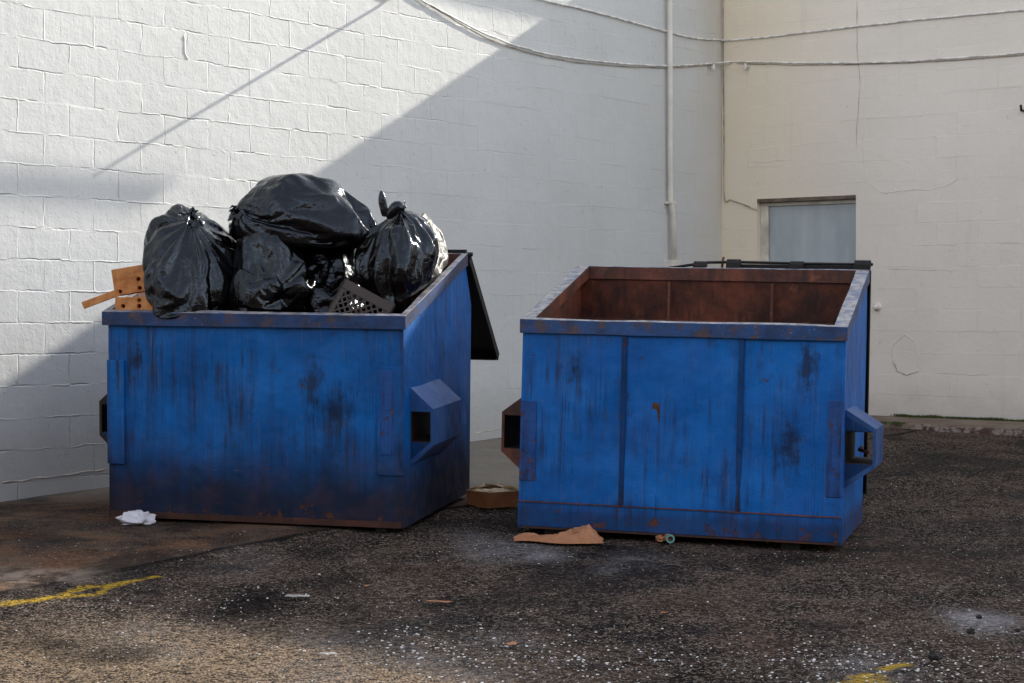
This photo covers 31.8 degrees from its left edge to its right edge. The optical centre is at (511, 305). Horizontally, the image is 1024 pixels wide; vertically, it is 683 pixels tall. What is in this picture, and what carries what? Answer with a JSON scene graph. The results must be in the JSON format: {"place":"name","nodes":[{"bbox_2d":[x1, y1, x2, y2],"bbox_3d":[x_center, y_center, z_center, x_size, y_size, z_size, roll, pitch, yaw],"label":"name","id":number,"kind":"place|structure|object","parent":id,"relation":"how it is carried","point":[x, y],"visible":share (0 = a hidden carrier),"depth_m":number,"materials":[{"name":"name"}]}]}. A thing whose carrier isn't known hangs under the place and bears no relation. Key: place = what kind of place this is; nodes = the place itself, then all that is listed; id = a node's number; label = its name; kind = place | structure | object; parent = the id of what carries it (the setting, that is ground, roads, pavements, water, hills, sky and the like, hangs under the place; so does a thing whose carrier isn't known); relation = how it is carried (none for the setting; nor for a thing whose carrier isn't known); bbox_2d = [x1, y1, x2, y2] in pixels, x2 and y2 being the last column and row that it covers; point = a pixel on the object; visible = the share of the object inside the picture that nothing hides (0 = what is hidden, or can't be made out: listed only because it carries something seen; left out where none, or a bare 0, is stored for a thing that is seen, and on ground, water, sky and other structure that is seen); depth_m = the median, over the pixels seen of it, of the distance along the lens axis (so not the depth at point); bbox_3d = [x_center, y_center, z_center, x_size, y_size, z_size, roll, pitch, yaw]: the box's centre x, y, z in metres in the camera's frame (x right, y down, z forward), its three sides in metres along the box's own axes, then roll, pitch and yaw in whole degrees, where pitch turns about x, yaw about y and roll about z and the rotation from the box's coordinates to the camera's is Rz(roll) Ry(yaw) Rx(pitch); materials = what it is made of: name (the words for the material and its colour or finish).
{"place":"outdoors","nodes":[
{"label":"outdoors","id":0,"kind":"place"},
{"bbox_2d":[0,428,1023,682],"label":"ground","id":1,"kind":"structure","parent":0,"point":[948,468],"depth_m":8.45,"materials":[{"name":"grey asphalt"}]},
{"bbox_2d":[116,510,155,524],"bbox_3d":[-2.158,1.212,10.333,0.233,0.079,0.160,0,0,0],"label":"plastic bag","id":2,"kind":"object","parent":1,"relation":"on","point":[137,517],"visible":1,"depth_m":10.30,"materials":[{"name":"white"}]},
{"bbox_2d":[285,594,309,596],"bbox_3d":[-0.994,1.339,8.327,0.116,0.009,0.054,0,0,-3],"label":"paper scrap","id":3,"kind":"object","parent":1,"relation":"on","point":[292,595],"visible":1,"depth_m":8.32,"materials":[{"name":"white paper"}]},
{"bbox_2d":[99,249,498,531],"bbox_3d":[-1.227,0.444,11.241,2.044,1.595,2.144,1,2,13],"label":"dumpster","id":4,"kind":"object","parent":1,"relation":"on","point":[358,419],"visible":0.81,"depth_m":10.27,"materials":[{"name":"blue paint"}]},
{"bbox_2d":[82,289,119,308],"bbox_3d":[-2.384,-0.042,10.442,0.220,0.042,0.030,-21,2,-6],"label":"wooden slat","id":5,"kind":"object","parent":4,"relation":"on","point":[100,298],"visible":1,"depth_m":10.43,"materials":[{"name":"brown wood"}]},
{"bbox_2d":[111,265,143,295],"bbox_3d":[-2.208,-0.154,10.555,0.240,0.155,0.100,-9,-1,8],"label":"perforated block","id":6,"kind":"object","parent":4,"relation":"on","point":[127,280],"depth_m":10.51,"materials":[{"name":"brown wood"}]},
{"bbox_2d":[115,297,151,309],"bbox_3d":[-2.163,-0.014,10.449,0.250,0.075,0.120,0,0,13],"label":"perforated block","id":7,"kind":"object","parent":4,"relation":"on","point":[132,303],"depth_m":10.40,"materials":[{"name":"brown wood"}]},
{"bbox_2d":[142,204,235,318],"bbox_3d":[-1.884,-0.251,10.550,0.585,0.713,0.567,0,0,0],"label":"garbage bag","id":8,"kind":"object","parent":4,"relation":"in","point":[187,259],"visible":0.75,"depth_m":10.39,"materials":[{"name":"black plastic"}]},
{"bbox_2d":[229,232,315,311],"bbox_3d":[-1.417,-0.185,10.497,0.560,0.599,0.503,0,0,0],"label":"garbage bag","id":9,"kind":"object","parent":4,"relation":"in","point":[272,273],"visible":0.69,"depth_m":10.36,"materials":[{"name":"black plastic"}]},
{"bbox_2d":[299,247,363,312],"bbox_3d":[-1.123,-0.187,10.679,0.484,0.623,0.470,0,0,35],"label":"garbage bag","id":10,"kind":"object","parent":4,"relation":"in","point":[331,270],"visible":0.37,"depth_m":10.54,"materials":[{"name":"black plastic"}]},
{"bbox_2d":[227,173,377,248],"bbox_3d":[-1.231,-0.554,10.603,0.888,0.452,0.498,0,0,0],"label":"garbage bag","id":11,"kind":"object","parent":10,"relation":"on","point":[300,210],"visible":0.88,"depth_m":10.41,"materials":[{"name":"black plastic"}]},
{"bbox_2d":[326,278,395,313],"bbox_3d":[-0.866,0.061,10.380,0.330,0.270,0.330,28,-7,6],"label":"milk crate","id":12,"kind":"object","parent":4,"relation":"in","point":[350,291],"visible":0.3,"depth_m":10.23,"materials":[{"name":"black plastic"}]},
{"bbox_2d":[354,191,438,313],"bbox_3d":[-0.648,-0.296,10.461,0.505,0.742,0.475,0,0,-44],"label":"garbage bag","id":13,"kind":"object","parent":4,"relation":"in","point":[396,255],"visible":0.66,"depth_m":10.28,"materials":[{"name":"black plastic"}]},
{"bbox_2d":[421,213,447,291],"bbox_3d":[-0.557,-0.304,10.623,0.330,0.495,0.452,0,0,17],"label":"garbage bag","id":14,"kind":"object","parent":4,"relation":"in","point":[442,263],"visible":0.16,"depth_m":10.64,"materials":[{"name":"plastic"}]},
{"bbox_2d":[320,652,336,654],"bbox_3d":[-0.730,1.383,7.167,0.068,0.008,0.035,0,0,-22],"label":"paper scrap","id":15,"kind":"object","parent":1,"relation":"on","point":[325,653],"visible":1,"depth_m":7.16,"materials":[{"name":"white paper"}]},
{"bbox_2d":[0,0,721,501],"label":"block wall","id":16,"kind":"structure","parent":1,"relation":"on","point":[530,180],"depth_m":13.81,"materials":[{"name":"white paint"}]},
{"bbox_2d":[664,0,680,266],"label":"conduit pipe","id":17,"kind":"object","parent":16,"relation":"attached to","point":[673,261],"visible":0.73,"depth_m":17.43,"materials":[{"name":"white metal"}]},
{"bbox_2d":[708,64,714,71],"bbox_3d":[2.011,-2.399,18.077,0.069,0.090,0.060,0,0,38],"label":"cable clip","id":18,"kind":"object","parent":16,"relation":"attached to","point":[711,67],"visible":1,"depth_m":18.07,"materials":[{"name":"beige paint"}]},
{"bbox_2d":[427,600,452,602],"bbox_3d":[-0.329,1.344,8.189,0.128,0.009,0.044,0,0,6],"label":"paper scrap","id":19,"kind":"object","parent":1,"relation":"on","point":[438,601],"visible":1,"depth_m":8.18,"materials":[{"name":"brown paper"}]},
{"bbox_2d":[466,483,518,507],"bbox_3d":[-0.120,1.170,11.154,0.264,0.140,0.195,0,0,-32],"label":"cardboard box","id":20,"kind":"object","parent":1,"relation":"on","point":[487,495],"visible":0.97,"depth_m":11.10,"materials":[{"name":"brown cardboard"}]},
{"bbox_2d":[506,641,516,644],"bbox_3d":[-0.003,1.376,7.343,0.047,0.009,0.037,0,0,-4],"label":"paper scrap","id":21,"kind":"object","parent":1,"relation":"on","point":[512,643],"visible":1,"depth_m":7.33,"materials":[{"name":"paper"}]},
{"bbox_2d":[11,463,1023,682],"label":"white chips","id":22,"kind":"object","parent":1,"relation":"on","point":[583,660],"visible":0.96,"depth_m":7.28,"materials":[{"name":"white gravel"}]},
{"bbox_2d":[513,524,603,543],"bbox_3d":[0.256,1.247,9.925,0.499,0.094,0.322,0,0,0],"label":"paper bag","id":23,"kind":"object","parent":1,"relation":"on","point":[586,534],"visible":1,"depth_m":9.84,"materials":[{"name":"brown paper"}]},
{"bbox_2d":[655,535,665,541],"bbox_3d":[0.824,1.280,9.950,0.063,0.038,0.077,0,0,-24],"label":"paper scrap","id":24,"kind":"object","parent":1,"relation":"on","point":[660,538],"visible":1,"depth_m":9.93,"materials":[{"name":"brown paper"}]},
{"bbox_2d":[664,534,674,542],"bbox_3d":[0.863,1.277,9.949,0.050,0.052,0.193,0,0,-4],"label":"plastic bottle","id":25,"kind":"object","parent":1,"relation":"on","point":[669,538],"visible":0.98,"depth_m":9.86,"materials":[{"name":"plastic"}]},
{"bbox_2d":[501,257,883,549],"bbox_3d":[1.130,0.505,10.637,2.111,1.650,1.504,1,-1,16],"label":"dumpster","id":26,"kind":"object","parent":1,"relation":"on","point":[699,399],"visible":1,"depth_m":10.00,"materials":[{"name":"blue paint"}]},
{"bbox_2d":[722,0,1023,419],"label":"block wall","id":27,"kind":"structure","parent":1,"relation":"on","point":[906,179],"depth_m":17.08,"materials":[{"name":"beige paint"}]},
{"bbox_2d":[421,0,1023,66],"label":"cable","id":28,"kind":"object","parent":27,"relation":"attached to","point":[451,16],"visible":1,"depth_m":16.81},
{"bbox_2d":[429,5,1022,67],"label":"cable","id":29,"kind":"object","parent":28,"relation":"attached to","point":[724,64],"visible":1,"depth_m":16.84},
{"bbox_2d":[722,0,756,209],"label":"cable","id":30,"kind":"object","parent":27,"relation":"attached to","point":[723,102],"visible":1,"depth_m":18.26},
{"bbox_2d":[744,62,750,70],"bbox_3d":[2.352,-2.409,18.077,0.060,0.090,0.069,0,0,38],"label":"cable clip","id":31,"kind":"object","parent":27,"relation":"attached to","point":[747,66],"visible":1,"depth_m":18.09,"materials":[{"name":"beige paint"}]},
{"bbox_2d":[542,0,1023,40],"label":"cable","id":32,"kind":"object","parent":27,"relation":"attached to","point":[557,3],"visible":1,"depth_m":17.10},
{"bbox_2d":[770,203,855,265],"bbox_3d":[2.984,0.031,17.788,0.970,2.057,0.045,0,0,38],"label":"door","id":33,"kind":"structure","parent":27,"relation":"in","point":[806,233],"depth_m":17.76,"materials":[{"name":"metal"}]},
{"bbox_2d":[873,303,881,310],"bbox_3d":[3.479,0.010,17.201,0.080,0.080,0.078,0,0,38],"label":"wall bolt","id":34,"kind":"object","parent":27,"relation":"attached to","point":[877,306],"depth_m":17.21,"materials":[{"name":"paint"}]},
{"bbox_2d":[927,651,942,660],"bbox_3d":[1.676,1.385,7.131,0.054,0.035,0.045,0,0,-20],"label":"tar lump","id":35,"kind":"object","parent":1,"relation":"on","point":[934,656],"visible":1,"depth_m":7.12,"materials":[{"name":"black asphalt"}]},
{"bbox_2d":[870,415,1023,435],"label":"curb","id":36,"kind":"structure","parent":1,"relation":"on","point":[1011,428],"depth_m":16.22,"materials":[{"name":"grey concrete"}]},
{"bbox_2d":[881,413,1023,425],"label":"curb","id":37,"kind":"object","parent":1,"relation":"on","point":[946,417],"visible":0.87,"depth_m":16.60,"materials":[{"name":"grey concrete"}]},
{"bbox_2d":[966,627,975,633],"bbox_3d":[1.938,1.371,7.608,0.040,0.030,0.031,0,0,0],"label":"tar lump","id":38,"kind":"object","parent":1,"relation":"on","point":[970,630],"visible":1,"depth_m":7.60,"materials":[{"name":"black asphalt"}]}
]}

